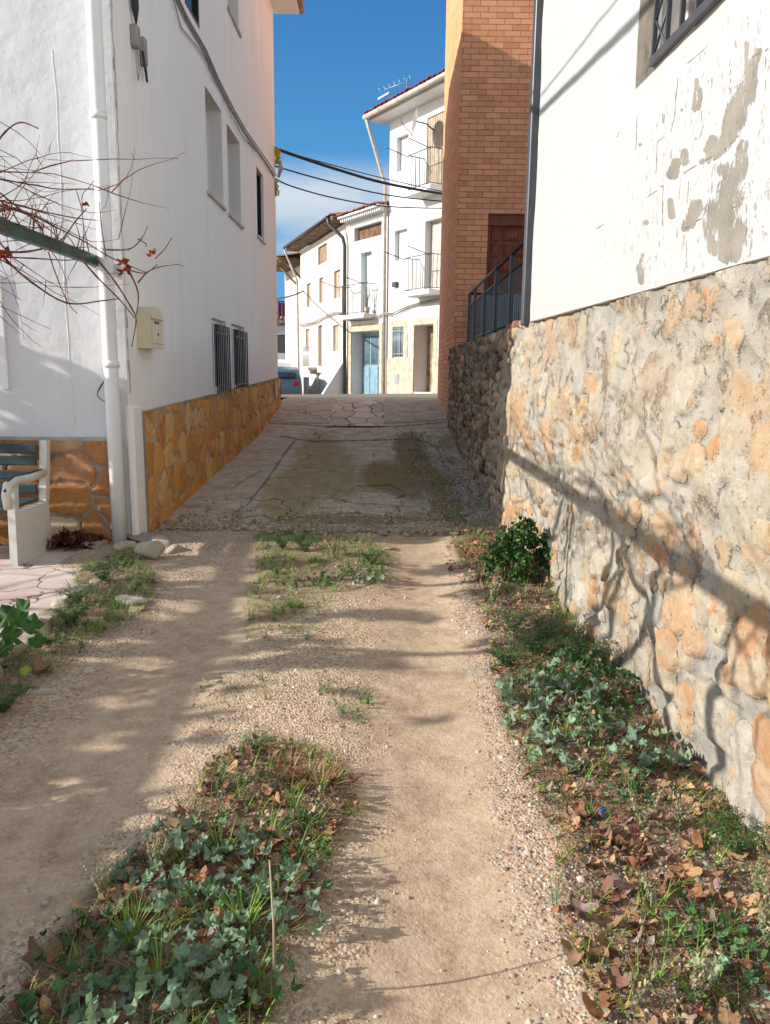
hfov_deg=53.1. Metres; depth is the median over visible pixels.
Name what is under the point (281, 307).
balcony
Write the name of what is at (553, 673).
mallow weed
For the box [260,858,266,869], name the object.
fallen leaf
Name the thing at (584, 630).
dry stalk weed
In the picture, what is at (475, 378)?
retaining wall
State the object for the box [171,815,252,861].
mallow weed
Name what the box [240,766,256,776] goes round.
fallen leaf
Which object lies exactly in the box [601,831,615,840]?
fallen leaf
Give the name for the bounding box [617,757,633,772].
fallen leaf
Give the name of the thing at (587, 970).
fallen leaf
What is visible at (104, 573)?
feathery weed
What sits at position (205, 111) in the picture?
window
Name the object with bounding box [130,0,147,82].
cable connector
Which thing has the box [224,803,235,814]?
fallen leaf
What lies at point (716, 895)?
fallen leaf
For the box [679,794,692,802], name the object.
fallen leaf
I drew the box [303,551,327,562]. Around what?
grass tuft
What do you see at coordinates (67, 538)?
fallen leaf heap
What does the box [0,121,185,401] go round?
grape vine
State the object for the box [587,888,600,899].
fallen leaf
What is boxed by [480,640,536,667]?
feathery weed
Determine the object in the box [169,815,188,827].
fallen leaf
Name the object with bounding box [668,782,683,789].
fallen leaf
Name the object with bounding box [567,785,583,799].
fallen leaf
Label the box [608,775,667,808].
mallow weed
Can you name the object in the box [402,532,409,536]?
ramp stone
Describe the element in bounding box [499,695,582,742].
mallow weed
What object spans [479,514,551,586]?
parsley shrub
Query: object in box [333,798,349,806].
fallen leaf
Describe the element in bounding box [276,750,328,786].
dry grass clump
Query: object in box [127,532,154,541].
rock
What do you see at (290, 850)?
fallen leaf
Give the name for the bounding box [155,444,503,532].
ramp rubble
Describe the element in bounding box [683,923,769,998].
mallow weed
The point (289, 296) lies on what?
overhead cable
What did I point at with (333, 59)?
sky
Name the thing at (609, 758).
fallen leaf
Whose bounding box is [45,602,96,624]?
feathery weed
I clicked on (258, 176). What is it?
window
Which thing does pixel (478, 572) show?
dry stalk weed
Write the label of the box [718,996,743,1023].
fallen leaf
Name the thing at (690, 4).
window
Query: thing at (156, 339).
door panel
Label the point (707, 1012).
fallen leaf
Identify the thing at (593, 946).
fallen leaf
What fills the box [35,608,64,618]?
kerb stone
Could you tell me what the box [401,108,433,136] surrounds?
satellite dish
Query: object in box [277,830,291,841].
fallen leaf
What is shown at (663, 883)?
fallen leaf
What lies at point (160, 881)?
mallow weed
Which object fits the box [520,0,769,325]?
white house
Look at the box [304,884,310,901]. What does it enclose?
fallen leaf
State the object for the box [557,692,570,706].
fallen leaf
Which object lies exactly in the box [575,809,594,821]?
fallen leaf
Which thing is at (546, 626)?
feathery weed
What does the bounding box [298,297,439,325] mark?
facade cable
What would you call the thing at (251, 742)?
feathery weed
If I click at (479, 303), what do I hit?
railing
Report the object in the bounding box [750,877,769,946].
dry stalk weed
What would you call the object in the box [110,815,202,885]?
mallow weed
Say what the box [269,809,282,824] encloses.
fallen leaf
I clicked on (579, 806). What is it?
fallen leaf
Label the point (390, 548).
rock
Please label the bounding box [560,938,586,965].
fallen leaf
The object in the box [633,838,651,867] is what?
fallen leaf
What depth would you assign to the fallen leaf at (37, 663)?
3.77 m
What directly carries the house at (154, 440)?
on the ground at (416, 942)
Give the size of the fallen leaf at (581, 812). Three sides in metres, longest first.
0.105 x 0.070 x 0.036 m
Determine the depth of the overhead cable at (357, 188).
15.50 m
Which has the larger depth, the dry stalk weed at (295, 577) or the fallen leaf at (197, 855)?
the dry stalk weed at (295, 577)
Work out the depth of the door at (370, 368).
25.35 m
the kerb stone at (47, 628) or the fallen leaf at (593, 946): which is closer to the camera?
the fallen leaf at (593, 946)
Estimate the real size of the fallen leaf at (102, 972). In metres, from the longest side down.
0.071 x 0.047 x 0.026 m
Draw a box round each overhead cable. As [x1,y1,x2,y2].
[275,165,441,201]
[275,178,441,208]
[277,291,302,299]
[279,148,441,194]
[306,157,441,191]
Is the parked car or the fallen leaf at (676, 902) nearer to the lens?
the fallen leaf at (676, 902)
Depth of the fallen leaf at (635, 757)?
2.98 m
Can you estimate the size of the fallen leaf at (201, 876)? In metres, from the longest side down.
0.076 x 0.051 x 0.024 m
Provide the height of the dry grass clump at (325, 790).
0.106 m
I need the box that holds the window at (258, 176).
[256,170,261,236]
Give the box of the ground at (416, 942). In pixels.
[0,518,769,1023]
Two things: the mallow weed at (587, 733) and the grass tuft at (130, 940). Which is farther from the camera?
the mallow weed at (587, 733)
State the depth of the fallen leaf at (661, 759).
2.96 m
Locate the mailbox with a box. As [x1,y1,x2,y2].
[136,307,163,348]
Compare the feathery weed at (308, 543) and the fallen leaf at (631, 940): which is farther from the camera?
the feathery weed at (308, 543)
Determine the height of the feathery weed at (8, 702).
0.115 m
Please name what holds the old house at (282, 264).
on the ground at (416, 942)
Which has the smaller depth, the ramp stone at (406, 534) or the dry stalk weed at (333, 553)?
the dry stalk weed at (333, 553)
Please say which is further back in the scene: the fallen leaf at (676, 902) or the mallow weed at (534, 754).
the mallow weed at (534, 754)
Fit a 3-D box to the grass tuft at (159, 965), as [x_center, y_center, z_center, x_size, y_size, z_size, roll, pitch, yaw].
[-0.536,1.103,1.883,0.222,0.129,0.202,9,13,38]
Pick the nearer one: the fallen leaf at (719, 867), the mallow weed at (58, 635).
the fallen leaf at (719, 867)
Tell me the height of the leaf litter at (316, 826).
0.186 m
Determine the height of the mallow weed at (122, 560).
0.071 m
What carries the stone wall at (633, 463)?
on the ground at (416, 942)
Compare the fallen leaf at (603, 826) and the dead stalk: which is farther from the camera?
the fallen leaf at (603, 826)
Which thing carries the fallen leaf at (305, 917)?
on the ground at (416, 942)
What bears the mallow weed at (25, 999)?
on the ground at (416, 942)
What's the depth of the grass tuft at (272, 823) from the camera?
2.52 m
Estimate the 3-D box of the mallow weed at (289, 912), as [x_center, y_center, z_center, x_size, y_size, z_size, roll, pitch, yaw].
[-0.305,1.080,2.117,0.286,0.106,0.230,-3,11,-18]
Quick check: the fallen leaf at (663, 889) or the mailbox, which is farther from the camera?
the mailbox
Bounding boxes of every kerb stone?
[0,664,4,675]
[3,644,26,661]
[16,632,42,646]
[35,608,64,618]
[35,618,51,634]
[51,598,68,609]
[63,590,79,599]
[78,584,96,590]
[89,577,109,582]
[105,567,119,572]
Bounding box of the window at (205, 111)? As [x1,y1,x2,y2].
[205,111,207,185]
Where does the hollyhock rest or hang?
on the ground at (416, 942)
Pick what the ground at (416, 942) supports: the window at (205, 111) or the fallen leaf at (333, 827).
the fallen leaf at (333, 827)
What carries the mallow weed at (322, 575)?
on the ground at (416, 942)
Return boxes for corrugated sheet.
[480,294,520,335]
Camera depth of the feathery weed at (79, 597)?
4.72 m
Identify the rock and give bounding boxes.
[32,688,58,694]
[42,900,48,905]
[80,539,108,548]
[83,667,93,672]
[113,541,135,550]
[115,595,148,605]
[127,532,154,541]
[129,605,144,611]
[134,540,164,559]
[148,535,170,546]
[166,544,186,554]
[383,546,394,549]
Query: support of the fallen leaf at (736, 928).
on the ground at (416, 942)
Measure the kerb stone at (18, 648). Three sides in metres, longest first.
0.167 x 0.148 x 0.061 m
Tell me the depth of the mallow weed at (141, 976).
1.87 m
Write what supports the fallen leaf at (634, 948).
on the ground at (416, 942)
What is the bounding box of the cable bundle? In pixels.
[173,0,276,176]
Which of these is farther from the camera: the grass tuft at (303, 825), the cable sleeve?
the cable sleeve
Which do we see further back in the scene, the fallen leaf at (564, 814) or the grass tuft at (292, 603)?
the grass tuft at (292, 603)
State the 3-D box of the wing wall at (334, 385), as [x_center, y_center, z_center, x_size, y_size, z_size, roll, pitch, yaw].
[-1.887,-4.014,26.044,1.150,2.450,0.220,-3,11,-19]
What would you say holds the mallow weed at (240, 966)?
on the ground at (416, 942)
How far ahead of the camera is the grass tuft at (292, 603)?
4.76 m
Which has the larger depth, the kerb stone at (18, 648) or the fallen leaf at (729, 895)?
the kerb stone at (18, 648)
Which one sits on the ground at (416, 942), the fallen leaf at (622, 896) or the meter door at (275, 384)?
the fallen leaf at (622, 896)
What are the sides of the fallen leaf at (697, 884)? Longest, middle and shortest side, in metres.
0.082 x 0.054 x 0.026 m
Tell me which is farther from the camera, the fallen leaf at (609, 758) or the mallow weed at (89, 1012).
the fallen leaf at (609, 758)
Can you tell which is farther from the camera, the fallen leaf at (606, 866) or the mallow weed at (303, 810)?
the mallow weed at (303, 810)
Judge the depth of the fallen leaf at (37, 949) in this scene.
2.00 m
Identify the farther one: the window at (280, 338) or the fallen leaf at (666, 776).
the window at (280, 338)
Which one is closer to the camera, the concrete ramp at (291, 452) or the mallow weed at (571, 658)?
the mallow weed at (571, 658)
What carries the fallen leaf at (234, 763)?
on the ground at (416, 942)
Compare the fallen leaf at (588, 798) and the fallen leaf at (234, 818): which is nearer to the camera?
the fallen leaf at (234, 818)
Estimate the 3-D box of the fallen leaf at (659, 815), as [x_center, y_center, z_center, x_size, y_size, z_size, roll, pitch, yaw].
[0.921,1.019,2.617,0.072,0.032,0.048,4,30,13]
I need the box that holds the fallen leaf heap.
[0,526,105,550]
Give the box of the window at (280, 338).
[277,335,284,352]
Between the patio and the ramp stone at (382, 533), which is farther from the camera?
the ramp stone at (382, 533)
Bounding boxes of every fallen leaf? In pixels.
[21,936,41,961]
[33,653,51,675]
[40,934,64,973]
[54,980,85,1008]
[81,927,96,938]
[82,965,106,981]
[111,890,133,903]
[124,883,137,895]
[126,896,154,917]
[143,954,165,977]
[145,867,163,887]
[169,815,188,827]
[189,865,206,881]
[194,853,203,860]
[201,935,212,944]
[207,863,225,877]
[222,760,239,776]
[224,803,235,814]
[226,862,239,871]
[231,812,240,832]
[231,849,242,861]
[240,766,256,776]
[249,790,258,803]
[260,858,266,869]
[261,783,272,795]
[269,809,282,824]
[273,874,279,889]
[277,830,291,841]
[279,881,295,905]
[281,880,303,899]
[283,846,296,856]
[294,857,313,876]
[296,898,314,923]
[299,848,308,858]
[301,882,323,892]
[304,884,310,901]
[310,861,331,887]
[318,826,332,841]
[321,819,335,834]
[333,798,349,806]
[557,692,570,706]
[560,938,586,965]
[561,811,579,831]
[566,782,578,794]
[566,790,580,806]
[566,894,582,914]
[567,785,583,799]
[568,805,594,816]
[570,752,588,767]
[571,897,598,918]
[573,800,584,810]
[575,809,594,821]
[575,852,596,866]
[582,991,608,1019]
[583,709,594,719]
[583,936,606,957]
[585,967,609,977]
[586,796,600,806]
[587,824,616,837]
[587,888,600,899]
[588,911,622,935]
[588,963,611,989]
[590,868,612,876]
[591,766,601,774]
[593,829,611,848]
[593,906,609,922]
[594,875,619,902]
[596,822,611,841]
[598,752,618,768]
[598,861,610,873]
[598,965,636,990]
[599,931,626,957]
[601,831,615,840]
[606,845,619,858]
[607,845,624,854]
[608,944,620,961]
[610,834,634,845]
[611,872,638,894]
[613,890,626,898]
[615,992,628,1010]
[616,925,645,943]
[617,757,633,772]
[617,855,639,871]
[618,801,629,816]
[619,914,653,930]
[623,843,642,852]
[625,856,640,868]
[628,870,643,882]
[628,907,641,928]
[628,943,644,962]
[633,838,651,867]
[634,753,639,762]
[634,814,646,832]
[638,918,657,928]
[641,837,647,845]
[644,872,665,887]
[646,808,663,819]
[647,1015,657,1023]
[651,879,669,898]
[654,874,669,889]
[655,853,667,860]
[658,754,681,770]
[664,773,676,780]
[665,787,677,799]
[666,870,684,882]
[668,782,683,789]
[671,898,688,915]
[672,858,701,876]
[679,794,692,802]
[681,830,702,850]
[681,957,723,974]
[683,750,699,760]
[684,881,708,898]
[687,897,699,908]
[688,802,702,817]
[691,761,705,773]
[695,870,723,877]
[697,1006,712,1020]
[701,892,720,907]
[701,912,712,925]
[703,877,720,897]
[708,878,725,897]
[713,891,733,901]
[715,862,721,870]
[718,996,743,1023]
[721,835,747,865]
[727,892,759,911]
[733,924,747,934]
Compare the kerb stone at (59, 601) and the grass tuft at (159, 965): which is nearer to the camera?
the grass tuft at (159, 965)
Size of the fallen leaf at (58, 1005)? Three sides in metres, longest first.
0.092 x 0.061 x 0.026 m
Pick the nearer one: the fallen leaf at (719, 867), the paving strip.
the fallen leaf at (719, 867)
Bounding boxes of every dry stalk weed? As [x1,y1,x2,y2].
[79,854,116,899]
[142,826,169,871]
[289,568,300,586]
[325,531,344,558]
[358,530,372,563]
[470,559,487,580]
[486,577,504,603]
[575,614,589,645]
[595,638,614,666]
[618,909,663,1008]
[625,779,668,826]
[639,858,662,911]
[668,781,695,829]
[683,938,726,1001]
[749,830,769,897]
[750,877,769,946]
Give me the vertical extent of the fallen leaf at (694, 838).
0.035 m
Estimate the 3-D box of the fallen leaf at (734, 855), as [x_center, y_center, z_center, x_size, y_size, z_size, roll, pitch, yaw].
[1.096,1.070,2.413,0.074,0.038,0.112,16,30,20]
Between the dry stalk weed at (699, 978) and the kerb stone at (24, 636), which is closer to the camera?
the dry stalk weed at (699, 978)
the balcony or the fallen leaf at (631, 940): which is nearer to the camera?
the fallen leaf at (631, 940)
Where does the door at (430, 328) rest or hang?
in the tall house at (414, 253)
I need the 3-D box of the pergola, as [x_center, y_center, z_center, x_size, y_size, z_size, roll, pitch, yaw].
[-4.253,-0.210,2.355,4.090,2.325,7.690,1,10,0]
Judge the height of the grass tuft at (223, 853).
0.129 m
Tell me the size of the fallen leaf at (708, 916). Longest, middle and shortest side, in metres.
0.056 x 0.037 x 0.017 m
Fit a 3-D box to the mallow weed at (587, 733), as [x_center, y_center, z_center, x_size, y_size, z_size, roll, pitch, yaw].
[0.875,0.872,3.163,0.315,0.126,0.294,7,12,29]
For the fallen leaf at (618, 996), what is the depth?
1.86 m
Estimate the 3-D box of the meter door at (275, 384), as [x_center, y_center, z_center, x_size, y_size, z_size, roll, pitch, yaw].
[-1.969,-2.210,13.909,0.020,0.240,0.250,1,10,0]
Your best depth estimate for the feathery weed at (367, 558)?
5.71 m
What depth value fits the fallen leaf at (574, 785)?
2.76 m
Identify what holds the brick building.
on the ground at (416, 942)
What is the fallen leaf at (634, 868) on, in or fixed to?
on the ground at (416, 942)
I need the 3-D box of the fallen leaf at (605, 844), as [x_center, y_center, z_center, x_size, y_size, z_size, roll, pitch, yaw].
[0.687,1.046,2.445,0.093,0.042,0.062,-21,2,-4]
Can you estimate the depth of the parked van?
35.62 m
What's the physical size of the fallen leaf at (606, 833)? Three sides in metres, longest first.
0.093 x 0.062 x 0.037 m
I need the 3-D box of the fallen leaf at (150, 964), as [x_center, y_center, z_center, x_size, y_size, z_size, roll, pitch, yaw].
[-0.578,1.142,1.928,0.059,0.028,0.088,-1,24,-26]
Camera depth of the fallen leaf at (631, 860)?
2.35 m
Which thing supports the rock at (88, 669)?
on the ground at (416, 942)
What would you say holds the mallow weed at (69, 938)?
on the ground at (416, 942)
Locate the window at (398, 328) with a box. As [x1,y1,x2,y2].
[394,327,403,357]
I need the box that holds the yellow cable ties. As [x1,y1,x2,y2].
[274,147,280,195]
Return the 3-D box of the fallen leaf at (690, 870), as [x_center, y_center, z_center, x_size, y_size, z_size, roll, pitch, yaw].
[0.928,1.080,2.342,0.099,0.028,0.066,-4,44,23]
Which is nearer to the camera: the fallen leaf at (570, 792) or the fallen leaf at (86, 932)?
the fallen leaf at (86, 932)
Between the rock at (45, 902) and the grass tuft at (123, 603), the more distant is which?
the grass tuft at (123, 603)
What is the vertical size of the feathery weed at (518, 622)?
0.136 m
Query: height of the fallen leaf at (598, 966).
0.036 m
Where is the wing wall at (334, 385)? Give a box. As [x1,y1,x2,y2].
[322,357,346,393]
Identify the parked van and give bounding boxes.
[278,360,290,366]
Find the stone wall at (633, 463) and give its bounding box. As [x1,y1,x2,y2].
[494,256,769,854]
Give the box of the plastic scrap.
[597,808,604,815]
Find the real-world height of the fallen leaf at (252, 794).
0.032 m
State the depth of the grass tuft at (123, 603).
4.72 m
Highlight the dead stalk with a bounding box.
[269,860,275,985]
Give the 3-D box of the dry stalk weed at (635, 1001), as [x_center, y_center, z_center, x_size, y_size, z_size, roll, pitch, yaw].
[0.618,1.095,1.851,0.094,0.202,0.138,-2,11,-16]
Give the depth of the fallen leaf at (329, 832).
2.51 m
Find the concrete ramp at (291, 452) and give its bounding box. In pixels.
[160,397,498,534]
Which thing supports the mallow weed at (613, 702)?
on the ground at (416, 942)
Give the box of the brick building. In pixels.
[437,0,533,414]
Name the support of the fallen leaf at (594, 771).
on the ground at (416, 942)
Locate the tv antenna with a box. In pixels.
[378,76,412,100]
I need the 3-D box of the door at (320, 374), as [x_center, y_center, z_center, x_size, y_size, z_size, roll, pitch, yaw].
[-2.414,-4.663,29.685,0.048,1.396,0.896,-3,11,-19]
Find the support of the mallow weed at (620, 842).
on the ground at (416, 942)
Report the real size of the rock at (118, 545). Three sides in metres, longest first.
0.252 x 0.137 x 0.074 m
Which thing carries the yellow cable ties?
attached to the house at (154, 440)
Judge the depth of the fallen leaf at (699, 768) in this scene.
2.94 m
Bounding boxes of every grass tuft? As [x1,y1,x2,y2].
[93,891,169,950]
[105,595,130,608]
[106,928,191,996]
[187,813,241,862]
[191,946,294,1023]
[199,876,270,929]
[240,804,292,840]
[277,795,327,834]
[280,595,303,608]
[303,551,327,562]
[336,704,353,714]
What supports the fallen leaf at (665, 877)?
on the ground at (416, 942)
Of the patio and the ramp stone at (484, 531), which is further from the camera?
the ramp stone at (484, 531)
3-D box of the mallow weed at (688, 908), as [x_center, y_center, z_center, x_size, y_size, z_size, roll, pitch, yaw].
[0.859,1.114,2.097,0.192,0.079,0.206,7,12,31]
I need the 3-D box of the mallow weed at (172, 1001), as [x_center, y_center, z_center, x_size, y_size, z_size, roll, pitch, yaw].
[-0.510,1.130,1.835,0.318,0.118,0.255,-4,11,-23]
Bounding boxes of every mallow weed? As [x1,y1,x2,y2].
[0,976,65,1023]
[29,956,120,1023]
[35,905,114,964]
[43,628,70,645]
[66,922,168,1008]
[92,870,199,948]
[100,956,244,1023]
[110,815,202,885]
[112,555,134,566]
[129,908,261,999]
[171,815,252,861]
[177,874,268,942]
[184,928,305,1023]
[203,826,300,910]
[222,885,330,947]
[256,841,333,902]
[284,801,330,830]
[312,571,340,584]
[333,565,354,576]
[351,565,388,583]
[491,672,576,702]
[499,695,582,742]
[514,662,590,699]
[521,727,595,770]
[525,644,615,693]
[533,684,604,730]
[563,704,640,750]
[567,663,644,709]
[595,694,641,716]
[603,828,633,844]
[605,718,692,772]
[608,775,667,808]
[620,744,678,784]
[662,888,736,953]
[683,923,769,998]
[717,908,769,958]
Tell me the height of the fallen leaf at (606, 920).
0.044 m
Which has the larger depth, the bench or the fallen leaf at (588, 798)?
the bench
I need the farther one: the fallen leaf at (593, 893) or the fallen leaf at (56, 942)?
the fallen leaf at (593, 893)
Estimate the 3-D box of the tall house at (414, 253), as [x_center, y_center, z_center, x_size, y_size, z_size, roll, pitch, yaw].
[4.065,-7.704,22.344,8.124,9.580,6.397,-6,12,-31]
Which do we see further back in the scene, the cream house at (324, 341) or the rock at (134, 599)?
the cream house at (324, 341)
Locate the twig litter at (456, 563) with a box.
[444,536,510,584]
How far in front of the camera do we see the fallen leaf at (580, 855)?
2.38 m
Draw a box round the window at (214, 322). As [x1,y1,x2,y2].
[211,319,220,390]
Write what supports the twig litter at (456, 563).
on the ground at (416, 942)
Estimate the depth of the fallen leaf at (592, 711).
3.33 m
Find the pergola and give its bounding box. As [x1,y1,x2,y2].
[0,217,97,266]
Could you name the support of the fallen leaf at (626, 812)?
on the ground at (416, 942)
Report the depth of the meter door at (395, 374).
23.31 m
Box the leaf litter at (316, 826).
[0,528,769,1023]
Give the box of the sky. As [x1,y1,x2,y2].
[273,0,446,320]
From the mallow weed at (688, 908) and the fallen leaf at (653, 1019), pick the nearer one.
the fallen leaf at (653, 1019)
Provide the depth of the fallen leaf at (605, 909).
2.15 m
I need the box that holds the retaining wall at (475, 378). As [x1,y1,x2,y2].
[447,331,505,517]
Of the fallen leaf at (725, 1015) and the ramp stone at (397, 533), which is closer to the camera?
the fallen leaf at (725, 1015)
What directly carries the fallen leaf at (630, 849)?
on the ground at (416, 942)
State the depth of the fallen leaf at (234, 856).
2.39 m
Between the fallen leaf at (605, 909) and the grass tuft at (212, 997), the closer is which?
the grass tuft at (212, 997)
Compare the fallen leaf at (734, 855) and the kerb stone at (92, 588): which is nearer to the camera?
the fallen leaf at (734, 855)
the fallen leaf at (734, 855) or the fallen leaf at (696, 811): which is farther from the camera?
the fallen leaf at (696, 811)
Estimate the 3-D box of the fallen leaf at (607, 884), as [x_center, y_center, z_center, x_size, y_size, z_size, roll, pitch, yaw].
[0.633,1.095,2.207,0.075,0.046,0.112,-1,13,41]
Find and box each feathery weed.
[0,679,38,712]
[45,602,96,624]
[53,584,100,603]
[78,559,127,579]
[235,727,275,750]
[264,533,291,548]
[264,563,287,573]
[286,535,323,551]
[354,549,386,564]
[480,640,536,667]
[487,605,543,630]
[505,626,562,654]
[525,617,567,634]
[547,629,617,665]
[698,805,769,854]
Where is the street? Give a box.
[281,393,436,399]
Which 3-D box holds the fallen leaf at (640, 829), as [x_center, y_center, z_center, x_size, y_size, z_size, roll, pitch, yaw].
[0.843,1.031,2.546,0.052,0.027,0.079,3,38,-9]
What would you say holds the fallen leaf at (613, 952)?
on the ground at (416, 942)
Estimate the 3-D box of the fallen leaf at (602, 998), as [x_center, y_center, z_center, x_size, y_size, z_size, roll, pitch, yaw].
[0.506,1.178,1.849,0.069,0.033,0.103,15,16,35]
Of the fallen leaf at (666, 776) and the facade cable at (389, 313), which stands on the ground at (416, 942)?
the fallen leaf at (666, 776)
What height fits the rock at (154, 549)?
0.160 m
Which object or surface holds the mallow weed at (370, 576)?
on the ground at (416, 942)
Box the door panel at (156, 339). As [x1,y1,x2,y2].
[151,315,163,344]
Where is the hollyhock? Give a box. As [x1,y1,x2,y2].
[0,598,46,677]
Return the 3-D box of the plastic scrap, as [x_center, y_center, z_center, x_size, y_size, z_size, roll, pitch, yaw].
[0.736,1.019,2.617,0.025,0.022,0.020,4,11,18]
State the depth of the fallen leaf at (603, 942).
2.03 m
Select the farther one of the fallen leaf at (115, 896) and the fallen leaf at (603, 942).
the fallen leaf at (115, 896)
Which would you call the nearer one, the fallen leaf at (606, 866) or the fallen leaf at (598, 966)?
the fallen leaf at (598, 966)
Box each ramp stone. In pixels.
[377,531,387,534]
[391,529,402,534]
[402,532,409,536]
[436,530,446,535]
[483,530,494,533]
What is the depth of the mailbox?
6.36 m
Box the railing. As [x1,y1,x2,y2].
[467,240,523,341]
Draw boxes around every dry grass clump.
[264,745,313,780]
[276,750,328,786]
[282,755,353,796]
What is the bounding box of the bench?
[0,440,51,565]
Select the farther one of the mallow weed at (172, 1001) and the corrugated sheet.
the corrugated sheet
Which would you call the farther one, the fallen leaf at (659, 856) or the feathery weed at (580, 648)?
the feathery weed at (580, 648)
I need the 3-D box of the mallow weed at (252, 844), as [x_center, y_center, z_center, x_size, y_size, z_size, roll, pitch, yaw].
[-0.429,1.044,2.271,0.255,0.118,0.318,-9,14,-42]
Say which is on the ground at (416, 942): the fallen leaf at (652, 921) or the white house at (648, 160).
the fallen leaf at (652, 921)
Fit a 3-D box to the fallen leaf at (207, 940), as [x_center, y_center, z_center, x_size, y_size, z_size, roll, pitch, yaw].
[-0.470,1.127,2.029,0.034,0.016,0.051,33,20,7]
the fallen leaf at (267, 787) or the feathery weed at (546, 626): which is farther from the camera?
the feathery weed at (546, 626)
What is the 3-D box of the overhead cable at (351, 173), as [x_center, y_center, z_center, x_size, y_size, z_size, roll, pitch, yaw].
[0.379,-6.989,16.241,6.802,0.245,0.295,-9,14,-43]
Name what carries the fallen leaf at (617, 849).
on the ground at (416, 942)
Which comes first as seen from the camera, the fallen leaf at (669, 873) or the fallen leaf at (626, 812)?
the fallen leaf at (669, 873)
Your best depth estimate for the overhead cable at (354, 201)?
15.51 m
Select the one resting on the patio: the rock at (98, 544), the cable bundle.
the rock at (98, 544)
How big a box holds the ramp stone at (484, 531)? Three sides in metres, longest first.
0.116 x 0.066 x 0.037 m
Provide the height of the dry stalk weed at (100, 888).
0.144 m
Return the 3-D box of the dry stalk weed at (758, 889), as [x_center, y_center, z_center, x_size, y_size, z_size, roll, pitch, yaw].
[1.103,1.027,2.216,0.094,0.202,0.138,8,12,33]
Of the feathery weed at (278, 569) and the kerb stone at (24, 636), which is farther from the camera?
the feathery weed at (278, 569)
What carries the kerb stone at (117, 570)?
on the ground at (416, 942)
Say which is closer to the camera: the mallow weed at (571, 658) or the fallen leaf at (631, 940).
the fallen leaf at (631, 940)
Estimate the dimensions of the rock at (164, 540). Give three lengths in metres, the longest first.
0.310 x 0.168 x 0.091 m
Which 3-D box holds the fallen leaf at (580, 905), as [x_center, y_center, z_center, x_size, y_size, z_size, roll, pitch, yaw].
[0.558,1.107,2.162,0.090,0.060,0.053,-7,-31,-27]
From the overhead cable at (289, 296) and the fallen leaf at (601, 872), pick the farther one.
the overhead cable at (289, 296)
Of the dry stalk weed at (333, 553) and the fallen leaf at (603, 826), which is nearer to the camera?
the fallen leaf at (603, 826)
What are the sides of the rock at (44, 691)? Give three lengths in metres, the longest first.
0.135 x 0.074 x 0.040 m
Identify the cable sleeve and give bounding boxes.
[277,160,282,177]
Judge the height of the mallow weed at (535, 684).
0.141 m
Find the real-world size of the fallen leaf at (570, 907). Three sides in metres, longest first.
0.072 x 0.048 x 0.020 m
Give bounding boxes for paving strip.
[326,397,384,425]
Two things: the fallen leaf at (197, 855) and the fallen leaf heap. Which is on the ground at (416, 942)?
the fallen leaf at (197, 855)
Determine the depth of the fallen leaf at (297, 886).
2.21 m
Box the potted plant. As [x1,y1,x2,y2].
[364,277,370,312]
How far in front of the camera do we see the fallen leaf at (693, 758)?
3.00 m
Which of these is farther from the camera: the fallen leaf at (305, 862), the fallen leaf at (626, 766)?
the fallen leaf at (626, 766)
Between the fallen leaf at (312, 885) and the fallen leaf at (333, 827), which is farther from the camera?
the fallen leaf at (333, 827)
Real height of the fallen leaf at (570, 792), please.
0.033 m
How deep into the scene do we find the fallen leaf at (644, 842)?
2.47 m
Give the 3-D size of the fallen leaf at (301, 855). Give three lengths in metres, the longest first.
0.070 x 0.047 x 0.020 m
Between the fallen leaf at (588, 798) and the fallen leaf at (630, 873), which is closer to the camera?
the fallen leaf at (630, 873)
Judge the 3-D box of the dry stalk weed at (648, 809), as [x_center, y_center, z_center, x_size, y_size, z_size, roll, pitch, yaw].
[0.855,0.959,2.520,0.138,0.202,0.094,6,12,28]
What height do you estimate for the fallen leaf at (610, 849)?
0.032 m
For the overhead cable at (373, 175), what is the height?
0.163 m
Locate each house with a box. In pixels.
[0,0,304,543]
[276,252,300,375]
[277,308,285,359]
[283,212,388,393]
[320,201,388,393]
[362,68,444,393]
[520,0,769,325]
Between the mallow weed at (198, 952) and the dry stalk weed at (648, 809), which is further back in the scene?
the dry stalk weed at (648, 809)
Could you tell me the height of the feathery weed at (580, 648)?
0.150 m
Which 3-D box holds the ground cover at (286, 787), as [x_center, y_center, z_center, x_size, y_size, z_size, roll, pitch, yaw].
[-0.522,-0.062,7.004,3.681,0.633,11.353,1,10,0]
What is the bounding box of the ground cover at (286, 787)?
[0,431,769,1023]
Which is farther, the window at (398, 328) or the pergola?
the window at (398, 328)
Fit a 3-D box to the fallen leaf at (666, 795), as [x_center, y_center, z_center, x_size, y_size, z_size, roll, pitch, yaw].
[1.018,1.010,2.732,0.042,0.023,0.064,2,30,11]
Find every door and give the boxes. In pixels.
[274,383,277,396]
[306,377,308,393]
[319,373,321,393]
[362,333,378,393]
[366,252,371,311]
[394,373,397,383]
[426,326,432,391]
[486,214,524,293]
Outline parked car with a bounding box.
[278,367,301,393]
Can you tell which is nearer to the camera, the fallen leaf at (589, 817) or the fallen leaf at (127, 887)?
the fallen leaf at (127, 887)
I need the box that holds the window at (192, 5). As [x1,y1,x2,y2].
[185,0,199,29]
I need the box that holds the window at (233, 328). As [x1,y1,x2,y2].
[231,325,238,387]
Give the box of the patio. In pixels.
[0,543,84,663]
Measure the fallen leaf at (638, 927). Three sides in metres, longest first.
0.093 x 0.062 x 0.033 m
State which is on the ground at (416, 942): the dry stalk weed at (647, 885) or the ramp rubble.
the dry stalk weed at (647, 885)
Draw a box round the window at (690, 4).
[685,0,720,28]
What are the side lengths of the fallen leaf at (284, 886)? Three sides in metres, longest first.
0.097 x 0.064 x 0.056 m

